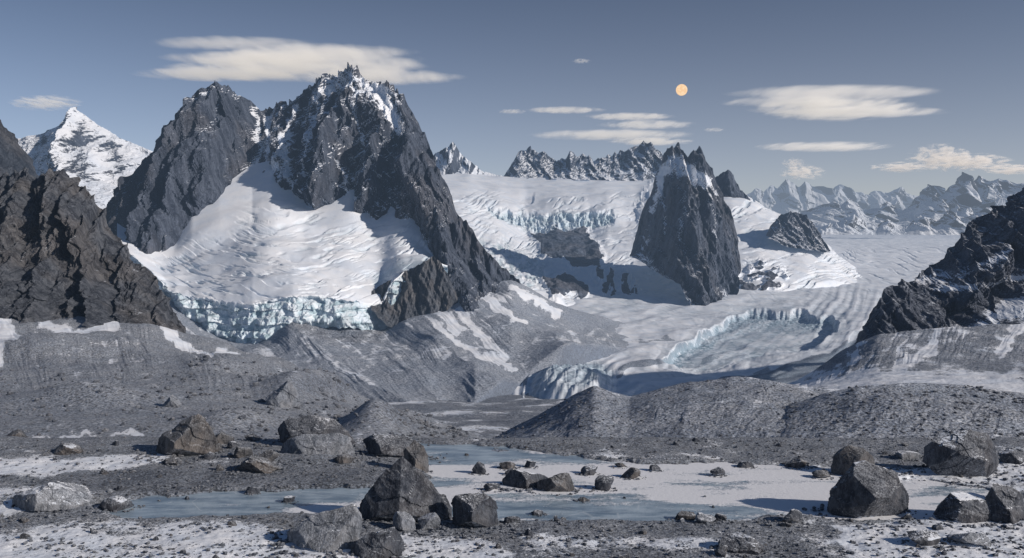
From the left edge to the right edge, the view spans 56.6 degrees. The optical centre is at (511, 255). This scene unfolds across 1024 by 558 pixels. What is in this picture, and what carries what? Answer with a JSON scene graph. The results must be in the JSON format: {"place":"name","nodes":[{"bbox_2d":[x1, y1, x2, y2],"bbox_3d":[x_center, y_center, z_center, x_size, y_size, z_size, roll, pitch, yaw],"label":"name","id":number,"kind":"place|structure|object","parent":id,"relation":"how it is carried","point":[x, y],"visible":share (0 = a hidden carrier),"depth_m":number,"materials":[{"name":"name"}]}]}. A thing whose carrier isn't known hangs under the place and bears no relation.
{"place":"outdoors","nodes":[
{"label":"outdoors","id":0,"kind":"place"},
{"bbox_2d":[0,120,38,177],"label":"rock spire","id":1,"kind":"object","parent":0,"point":[14,155],"visible":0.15,"depth_m":1464.31,"materials":[{"name":"grey stone"}]},
{"bbox_2d":[17,107,152,208],"bbox_3d":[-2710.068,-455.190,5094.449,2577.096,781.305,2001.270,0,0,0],"label":"snow peak","id":2,"kind":"structure","parent":0,"point":[98,160],"depth_m":4993.94,"materials":[{"name":"white snow"}]},
{"bbox_2d":[0,167,185,332],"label":"rock crag","id":3,"kind":"structure","parent":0,"point":[64,251],"depth_m":580.65,"materials":[{"name":"grey stone"}]},
{"bbox_2d":[0,316,482,437],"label":"scree slope","id":4,"kind":"structure","parent":0,"point":[83,357],"depth_m":318.46,"materials":[{"name":"grey gravel"}]},
{"bbox_2d":[6,429,26,436],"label":"boulder","id":5,"kind":"object","parent":4,"relation":"on","point":[18,433],"visible":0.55,"depth_m":182.16,"materials":[{"name":"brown stone"}]},
{"bbox_2d":[162,395,181,406],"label":"boulder","id":6,"kind":"object","parent":4,"relation":"on","point":[172,401],"visible":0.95,"depth_m":245.64,"materials":[{"name":"grey stone"}]},
{"bbox_2d":[0,355,468,437],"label":"rubble","id":7,"kind":"object","parent":4,"relation":"on","point":[457,432],"visible":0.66,"depth_m":272.39,"materials":[{"name":"stone"}]},
{"bbox_2d":[266,381,300,407],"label":"boulder","id":8,"kind":"object","parent":4,"relation":"on","point":[285,395],"visible":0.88,"depth_m":272.33,"materials":[{"name":"grey stone"}]},
{"bbox_2d":[117,161,447,343],"bbox_3d":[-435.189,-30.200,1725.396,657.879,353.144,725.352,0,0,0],"label":"glacier","id":9,"kind":"object","parent":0,"point":[254,254],"visible":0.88,"depth_m":1635.07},
{"bbox_2d":[106,62,499,311],"bbox_3d":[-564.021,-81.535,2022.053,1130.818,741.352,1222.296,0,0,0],"label":"mountain","id":10,"kind":"structure","parent":0,"point":[324,139],"depth_m":1957.57,"materials":[{"name":"stone"}]},
{"bbox_2d":[164,280,628,402],"bbox_3d":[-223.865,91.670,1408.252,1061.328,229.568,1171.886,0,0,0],"label":"scree slope","id":11,"kind":"structure","parent":0,"point":[509,337],"depth_m":1260.43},
{"bbox_2d":[371,256,458,326],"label":"rock buttress","id":12,"kind":"object","parent":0,"point":[427,287],"visible":0.71,"depth_m":1490.99,"materials":[{"name":"grey stone"}]},
{"bbox_2d":[433,142,500,175],"bbox_3d":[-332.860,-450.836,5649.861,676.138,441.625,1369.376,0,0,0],"label":"snow peak","id":13,"kind":"structure","parent":0,"point":[451,159],"depth_m":5504.10,"materials":[{"name":"white snow"}]},
{"bbox_2d":[387,393,563,437],"bbox_3d":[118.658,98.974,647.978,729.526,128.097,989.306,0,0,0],"label":"valley floor","id":14,"kind":"structure","parent":0,"point":[492,417],"depth_m":625.86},
{"bbox_2d":[449,217,520,283],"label":"rock buttress","id":15,"kind":"object","parent":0,"point":[466,242],"visible":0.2,"depth_m":1733.38,"materials":[{"name":"stone"}]},
{"bbox_2d":[0,436,1023,557],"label":"ground","id":16,"kind":"structure","parent":0,"point":[703,541],"depth_m":107.27,"materials":[{"name":"grey gravel"}]},
{"bbox_2d":[19,517,28,522],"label":"rock","id":17,"kind":"object","parent":16,"relation":"on","point":[23,519],"visible":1,"depth_m":105.54,"materials":[{"name":"grey stone"}]},
{"bbox_2d":[19,533,29,538],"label":"rock","id":18,"kind":"object","parent":16,"relation":"on","point":[23,535],"visible":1,"depth_m":99.19,"materials":[{"name":"grey stone"}]},
{"bbox_2d":[12,481,93,511],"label":"boulder","id":19,"kind":"object","parent":16,"relation":"on","point":[56,495],"visible":0.88,"depth_m":110.62,"materials":[{"name":"grey stone"}]},
{"bbox_2d":[53,443,82,454],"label":"boulder","id":20,"kind":"object","parent":16,"relation":"on","point":[67,448],"visible":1,"depth_m":142.05,"materials":[{"name":"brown stone"}]},
{"bbox_2d":[90,528,97,533],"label":"rock","id":21,"kind":"object","parent":16,"relation":"on","point":[93,531],"visible":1,"depth_m":101.03,"materials":[{"name":"stone"}]},
{"bbox_2d":[100,469,108,474],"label":"rock","id":22,"kind":"object","parent":16,"relation":"on","point":[103,472],"visible":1,"depth_m":129.23,"materials":[{"name":"grey stone"}]},
{"bbox_2d":[114,485,121,490],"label":"rock","id":23,"kind":"object","parent":16,"relation":"on","point":[118,488],"visible":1,"depth_m":120.35,"materials":[{"name":"stone"}]},
{"bbox_2d":[163,457,177,464],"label":"boulder","id":24,"kind":"object","parent":16,"relation":"on","point":[171,460],"visible":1,"depth_m":134.74,"materials":[{"name":"grey stone"}]},
{"bbox_2d":[156,414,217,455],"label":"boulder","id":25,"kind":"object","parent":16,"relation":"on","point":[193,435],"visible":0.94,"depth_m":141.30,"materials":[{"name":"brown stone"}]},
{"bbox_2d":[203,452,215,459],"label":"boulder","id":26,"kind":"object","parent":16,"relation":"on","point":[209,455],"visible":0.98,"depth_m":138.19,"materials":[{"name":"stone"}]},
{"bbox_2d":[215,443,221,451],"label":"boulder","id":27,"kind":"object","parent":16,"relation":"on","point":[218,446],"visible":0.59,"depth_m":143.53,"materials":[{"name":"grey stone"}]},
{"bbox_2d":[216,464,223,470],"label":"rock","id":28,"kind":"object","parent":16,"relation":"on","point":[219,467],"visible":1,"depth_m":131.12,"materials":[{"name":"grey stone"}]},
{"bbox_2d":[215,432,233,444],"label":"boulder","id":29,"kind":"object","parent":16,"relation":"on","point":[223,438],"visible":0.76,"depth_m":149.24,"materials":[{"name":"grey stone"}]},
{"bbox_2d":[227,521,236,525],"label":"rock","id":30,"kind":"object","parent":16,"relation":"on","point":[231,523],"visible":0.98,"depth_m":104.12,"materials":[{"name":"grey stone"}]},
{"bbox_2d":[227,441,239,448],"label":"boulder","id":31,"kind":"object","parent":16,"relation":"on","point":[232,444],"visible":0.99,"depth_m":145.51,"materials":[{"name":"stone"}]},
{"bbox_2d":[233,447,252,457],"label":"boulder","id":32,"kind":"object","parent":16,"relation":"on","point":[240,452],"visible":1,"depth_m":138.50,"materials":[{"name":"grey stone"}]},
{"bbox_2d":[246,486,258,493],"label":"boulder","id":33,"kind":"object","parent":16,"relation":"on","point":[251,490],"visible":1,"depth_m":119.63,"materials":[{"name":"stone"}]},
{"bbox_2d":[245,434,261,441],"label":"boulder","id":34,"kind":"object","parent":16,"relation":"on","point":[252,437],"visible":1,"depth_m":152.43,"materials":[{"name":"stone"}]},
{"bbox_2d":[237,456,280,473],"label":"boulder","id":35,"kind":"object","parent":16,"relation":"on","point":[258,464],"visible":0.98,"depth_m":129.96,"materials":[{"name":"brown stone"}]},
{"bbox_2d":[259,450,279,461],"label":"boulder","id":36,"kind":"object","parent":16,"relation":"on","point":[271,455],"visible":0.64,"depth_m":135.05,"materials":[{"name":"grey stone"}]},
{"bbox_2d":[283,495,294,502],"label":"boulder","id":37,"kind":"object","parent":16,"relation":"on","point":[288,499],"visible":1,"depth_m":115.40,"materials":[{"name":"stone"}]},
{"bbox_2d":[278,415,354,444],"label":"boulder","id":38,"kind":"object","parent":16,"relation":"on","point":[298,426],"visible":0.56,"depth_m":147.68,"materials":[{"name":"stone"}]},
{"bbox_2d":[280,433,355,454],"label":"boulder","id":39,"kind":"object","parent":16,"relation":"on","point":[331,443],"visible":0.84,"depth_m":138.90,"materials":[{"name":"grey stone"}]},
{"bbox_2d":[287,504,361,551],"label":"boulder","id":40,"kind":"object","parent":16,"relation":"on","point":[334,529],"visible":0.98,"depth_m":96.62,"materials":[{"name":"grey stone"}]},
{"bbox_2d":[335,453,353,463],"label":"boulder","id":41,"kind":"object","parent":16,"relation":"on","point":[345,458],"visible":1,"depth_m":134.39,"materials":[{"name":"grey stone"}]},
{"bbox_2d":[351,527,403,557],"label":"boulder","id":42,"kind":"object","parent":16,"relation":"on","point":[387,543],"visible":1,"depth_m":93.88,"materials":[{"name":"stone"}]},
{"bbox_2d":[363,434,412,456],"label":"boulder","id":43,"kind":"object","parent":16,"relation":"on","point":[386,445],"visible":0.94,"depth_m":140.06,"materials":[{"name":"stone"}]},
{"bbox_2d":[358,457,449,520],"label":"boulder","id":44,"kind":"object","parent":16,"relation":"on","point":[402,484],"visible":0.88,"depth_m":106.21,"materials":[{"name":"stone"}]},
{"bbox_2d":[393,511,415,530],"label":"boulder","id":45,"kind":"object","parent":16,"relation":"on","point":[404,521],"visible":1,"depth_m":102.73,"materials":[{"name":"grey stone"}]},
{"bbox_2d":[403,440,428,472],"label":"boulder","id":46,"kind":"object","parent":16,"relation":"on","point":[415,455],"visible":0.81,"depth_m":131.24,"materials":[{"name":"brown stone"}]},
{"bbox_2d":[417,512,440,529],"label":"boulder","id":47,"kind":"object","parent":16,"relation":"on","point":[428,520],"visible":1,"depth_m":103.22,"materials":[{"name":"grey stone"}]},
{"bbox_2d":[440,494,451,519],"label":"boulder","id":48,"kind":"object","parent":16,"relation":"on","point":[445,500],"visible":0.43,"depth_m":108.05,"materials":[{"name":"stone"}]},
{"bbox_2d":[451,492,498,527],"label":"boulder","id":49,"kind":"object","parent":16,"relation":"on","point":[478,509],"visible":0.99,"depth_m":103.71,"materials":[{"name":"stone"}]},
{"bbox_2d":[472,462,485,474],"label":"boulder","id":50,"kind":"object","parent":16,"relation":"on","point":[478,467],"visible":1,"depth_m":130.40,"materials":[{"name":"stone"}]},
{"bbox_2d":[484,483,499,491],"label":"boulder","id":51,"kind":"object","parent":16,"relation":"on","point":[488,487],"visible":1,"depth_m":121.24,"materials":[{"name":"stone"}]},
{"bbox_2d":[499,462,515,469],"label":"boulder","id":52,"kind":"object","parent":16,"relation":"on","point":[506,465],"visible":0.96,"depth_m":133.52,"materials":[{"name":"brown stone"}]},
{"bbox_2d":[504,516,519,523],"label":"boulder","id":53,"kind":"object","parent":16,"relation":"on","point":[510,519],"visible":1,"depth_m":104.74,"materials":[{"name":"stone"}]},
{"bbox_2d":[525,528,532,535],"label":"rock","id":54,"kind":"object","parent":16,"relation":"on","point":[528,531],"visible":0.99,"depth_m":99.99,"materials":[{"name":"stone"}]},
{"bbox_2d":[524,460,535,467],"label":"boulder","id":55,"kind":"object","parent":16,"relation":"on","point":[530,464],"visible":1,"depth_m":134.59,"materials":[{"name":"stone"}]},
{"bbox_2d":[532,510,542,515],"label":"boulder","id":56,"kind":"object","parent":16,"relation":"on","point":[537,512],"visible":1,"depth_m":109.83,"materials":[{"name":"stone"}]},
{"bbox_2d":[578,497,587,501],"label":"boulder","id":57,"kind":"object","parent":16,"relation":"on","point":[581,499],"visible":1,"depth_m":116.07,"materials":[{"name":"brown stone"}]},
{"bbox_2d":[580,465,597,474],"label":"boulder","id":58,"kind":"object","parent":16,"relation":"on","point":[588,469],"visible":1,"depth_m":130.11,"materials":[{"name":"stone"}]},
{"bbox_2d":[594,475,613,490],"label":"boulder","id":59,"kind":"object","parent":16,"relation":"on","point":[603,482],"visible":1,"depth_m":121.47,"materials":[{"name":"stone"}]},
{"bbox_2d":[615,463,625,466],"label":"boulder","id":60,"kind":"object","parent":16,"relation":"on","point":[619,464],"visible":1,"depth_m":134.44,"materials":[{"name":"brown stone"}]},
{"bbox_2d":[617,554,628,557],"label":"rock","id":61,"kind":"object","parent":16,"relation":"on","point":[624,556],"visible":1,"depth_m":92.69,"materials":[{"name":"stone"}]},
{"bbox_2d":[621,467,640,478],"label":"boulder","id":62,"kind":"object","parent":16,"relation":"on","point":[632,472],"visible":0.96,"depth_m":127.85,"materials":[{"name":"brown stone"}]},
{"bbox_2d":[639,530,646,534],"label":"rock","id":63,"kind":"object","parent":16,"relation":"on","point":[643,532],"visible":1,"depth_m":101.25,"materials":[{"name":"grey stone"}]},
{"bbox_2d":[649,464,660,470],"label":"boulder","id":64,"kind":"object","parent":16,"relation":"on","point":[653,467],"visible":1,"depth_m":132.40,"materials":[{"name":"stone"}]},
{"bbox_2d":[492,376,840,451],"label":"moraine mound","id":65,"kind":"object","parent":16,"relation":"on","point":[655,412],"visible":0.44,"depth_m":188.72,"materials":[{"name":"grey gravel"}]},
{"bbox_2d":[492,379,818,449],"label":"rubble","id":66,"kind":"object","parent":65,"relation":"on","point":[595,421],"visible":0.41,"depth_m":189.68,"materials":[{"name":"gravel"}]},
{"bbox_2d":[675,511,695,520],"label":"boulder","id":67,"kind":"object","parent":16,"relation":"on","point":[687,515],"visible":0.89,"depth_m":107.66,"materials":[{"name":"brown stone"}]},
{"bbox_2d":[695,512,715,522],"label":"boulder","id":68,"kind":"object","parent":16,"relation":"on","point":[700,517],"visible":0.98,"depth_m":105.50,"materials":[{"name":"grey stone"}]},
{"bbox_2d":[710,467,724,475],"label":"boulder","id":69,"kind":"object","parent":16,"relation":"on","point":[718,471],"visible":1,"depth_m":129.12,"materials":[{"name":"stone"}]},
{"bbox_2d":[714,513,726,520],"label":"boulder","id":70,"kind":"object","parent":16,"relation":"on","point":[718,516],"visible":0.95,"depth_m":106.56,"materials":[{"name":"stone"}]},
{"bbox_2d":[715,545,727,556],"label":"rock","id":71,"kind":"object","parent":16,"relation":"on","point":[720,550],"visible":1,"depth_m":93.56,"materials":[{"name":"grey stone"}]},
{"bbox_2d":[718,532,763,554],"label":"boulder","id":72,"kind":"object","parent":16,"relation":"on","point":[739,542],"visible":0.91,"depth_m":94.84,"materials":[{"name":"stone"}]},
{"bbox_2d":[737,462,753,467],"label":"boulder","id":73,"kind":"object","parent":16,"relation":"on","point":[744,464],"visible":1,"depth_m":134.40,"materials":[{"name":"stone"}]},
{"bbox_2d":[779,523,790,526],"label":"rock","id":74,"kind":"object","parent":16,"relation":"on","point":[785,525],"visible":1,"depth_m":104.35,"materials":[{"name":"grey stone"}]},
{"bbox_2d":[780,509,801,522],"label":"boulder","id":75,"kind":"object","parent":16,"relation":"on","point":[793,516],"visible":1,"depth_m":105.76,"materials":[{"name":"stone"}]},
{"bbox_2d":[784,458,806,467],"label":"boulder","id":76,"kind":"object","parent":16,"relation":"on","point":[796,463],"visible":1,"depth_m":134.49,"materials":[{"name":"grey stone"}]},
{"bbox_2d":[812,470,830,477],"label":"boulder","id":77,"kind":"object","parent":16,"relation":"on","point":[820,473],"visible":1,"depth_m":128.06,"materials":[{"name":"grey stone"}]},
{"bbox_2d":[771,383,1023,438],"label":"moraine mound","id":78,"kind":"object","parent":16,"relation":"on","point":[909,419],"visible":0.44,"depth_m":173.12,"materials":[{"name":"grey gravel"}]},
{"bbox_2d":[777,384,1023,438],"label":"rubble","id":79,"kind":"object","parent":78,"relation":"on","point":[956,408],"visible":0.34,"depth_m":173.56,"materials":[{"name":"gravel"}]},
{"bbox_2d":[901,514,911,519],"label":"boulder","id":80,"kind":"object","parent":16,"relation":"on","point":[906,516],"visible":0.82,"depth_m":107.61,"materials":[{"name":"stone"}]},
{"bbox_2d":[895,450,921,459],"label":"boulder","id":81,"kind":"object","parent":16,"relation":"on","point":[903,455],"visible":1,"depth_m":138.29,"materials":[{"name":"grey stone"}]},
{"bbox_2d":[906,530,940,545],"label":"boulder","id":82,"kind":"object","parent":16,"relation":"on","point":[924,538],"visible":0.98,"depth_m":97.14,"materials":[{"name":"stone"}]},
{"bbox_2d":[932,524,943,529],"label":"rock","id":83,"kind":"object","parent":16,"relation":"on","point":[937,527],"visible":1,"depth_m":102.25,"materials":[{"name":"stone"}]},
{"bbox_2d":[922,429,998,476],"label":"boulder","id":84,"kind":"object","parent":16,"relation":"on","point":[968,453],"visible":0.98,"depth_m":127.80,"materials":[{"name":"stone"}]},
{"bbox_2d":[947,532,991,546],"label":"boulder","id":85,"kind":"object","parent":16,"relation":"on","point":[980,538],"visible":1,"depth_m":96.62,"materials":[{"name":"grey stone"}]},
{"bbox_2d":[985,483,1023,523],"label":"boulder","id":86,"kind":"object","parent":16,"relation":"on","point":[1006,503],"visible":0.88,"depth_m":106.57,"materials":[{"name":"stone"}]},
{"bbox_2d":[1005,523,1014,529],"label":"rock","id":87,"kind":"object","parent":16,"relation":"on","point":[1009,526],"visible":0.94,"depth_m":103.60,"materials":[{"name":"stone"}]},
{"bbox_2d":[998,449,1023,464],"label":"boulder","id":88,"kind":"object","parent":16,"relation":"on","point":[1011,456],"visible":1,"depth_m":134.76,"materials":[{"name":"stone"}]},
{"bbox_2d":[0,0,1023,195],"label":"sky","id":89,"kind":"structure","parent":0,"point":[865,96],"materials":[{"name":"blue"}]},
{"bbox_2d":[92,443,988,521],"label":"frozen lake","id":90,"kind":"structure","parent":0,"point":[670,491],"depth_m":119.40,"materials":[{"name":"white ice"}]},
{"bbox_2d":[99,495,133,510],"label":"boulder","id":91,"kind":"object","parent":90,"relation":"on","point":[117,503],"visible":1,"depth_m":112.01,"materials":[{"name":"stone"}]},
{"bbox_2d":[502,469,547,488],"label":"boulder","id":92,"kind":"object","parent":90,"relation":"on","point":[519,479],"visible":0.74,"depth_m":123.17,"materials":[{"name":"stone"}]},
{"bbox_2d":[537,472,574,491],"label":"boulder","id":93,"kind":"object","parent":90,"relation":"on","point":[561,482],"visible":0.83,"depth_m":120.87,"materials":[{"name":"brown stone"}]},
{"bbox_2d":[831,445,874,474],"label":"boulder","id":94,"kind":"object","parent":90,"relation":"on","point":[845,457],"visible":0.65,"depth_m":129.75,"materials":[{"name":"grey stone"}]},
{"bbox_2d":[827,460,908,517],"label":"boulder","id":95,"kind":"object","parent":90,"relation":"on","point":[862,488],"visible":0.96,"depth_m":108.62,"materials":[{"name":"stone"}]},
{"bbox_2d":[933,492,990,522],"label":"boulder","id":96,"kind":"object","parent":90,"relation":"on","point":[963,507],"visible":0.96,"depth_m":106.50,"materials":[{"name":"stone"}]},
{"bbox_2d":[504,141,662,180],"bbox_3d":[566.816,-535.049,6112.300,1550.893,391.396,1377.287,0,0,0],"label":"jagged ridge","id":97,"kind":"structure","parent":0,"point":[642,161],"depth_m":5814.39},
{"bbox_2d":[441,172,861,305],"bbox_3d":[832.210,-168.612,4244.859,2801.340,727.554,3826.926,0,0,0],"label":"glacier","id":98,"kind":"object","parent":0,"point":[565,242],"visible":0.56,"depth_m":3689.85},
{"bbox_2d":[676,84,686,95],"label":"moon","id":99,"kind":"object","parent":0,"point":[681,89],"visible":1,"depth_m":29875.34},
{"bbox_2d":[629,142,740,305],"bbox_3d":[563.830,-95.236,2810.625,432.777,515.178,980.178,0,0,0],"label":"rock tower","id":100,"kind":"structure","parent":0,"point":[686,238],"depth_m":2695.10,"materials":[{"name":"stone"}]},
{"bbox_2d":[715,170,749,199],"bbox_3d":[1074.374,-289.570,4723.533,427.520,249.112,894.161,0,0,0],"label":"rock spire","id":101,"kind":"object","parent":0,"point":[728,185],"visible":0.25,"depth_m":4543.69,"materials":[{"name":"grey stone"}]},
{"bbox_2d":[512,234,960,398],"bbox_3d":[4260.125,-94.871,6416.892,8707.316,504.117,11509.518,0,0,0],"label":"valley glacier","id":102,"kind":"object","parent":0,"point":[674,336],"visible":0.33,"depth_m":1880.94,"materials":[{"name":"white ice"}]},
{"bbox_2d":[766,211,829,252],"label":"rock knob","id":103,"kind":"object","parent":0,"point":[794,230],"visible":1,"depth_m":3511.25,"materials":[{"name":"stone"}]},
{"bbox_2d":[746,179,917,213],"bbox_3d":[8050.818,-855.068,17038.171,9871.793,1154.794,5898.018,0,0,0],"label":"distant mountain range","id":104,"kind":"structure","parent":0,"point":[786,196],"depth_m":17017.32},
{"bbox_2d":[787,323,1023,392],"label":"scree slope","id":105,"kind":"structure","parent":0,"point":[989,356],"depth_m":535.18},
{"bbox_2d":[818,207,992,234],"bbox_3d":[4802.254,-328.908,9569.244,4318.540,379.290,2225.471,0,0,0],"label":"distant mountain range","id":106,"kind":"structure","parent":0,"point":[950,223],"depth_m":9178.64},
{"bbox_2d":[800,171,1023,228],"bbox_3d":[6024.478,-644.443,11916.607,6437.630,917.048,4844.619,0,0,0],"label":"distant mountain range","id":107,"kind":"structure","parent":0,"point":[965,195],"depth_m":11826.25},
{"bbox_2d":[854,187,1023,343],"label":"rock crag","id":108,"kind":"structure","parent":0,"point":[974,277],"depth_m":728.60,"materials":[{"name":"grey stone"}]}
]}

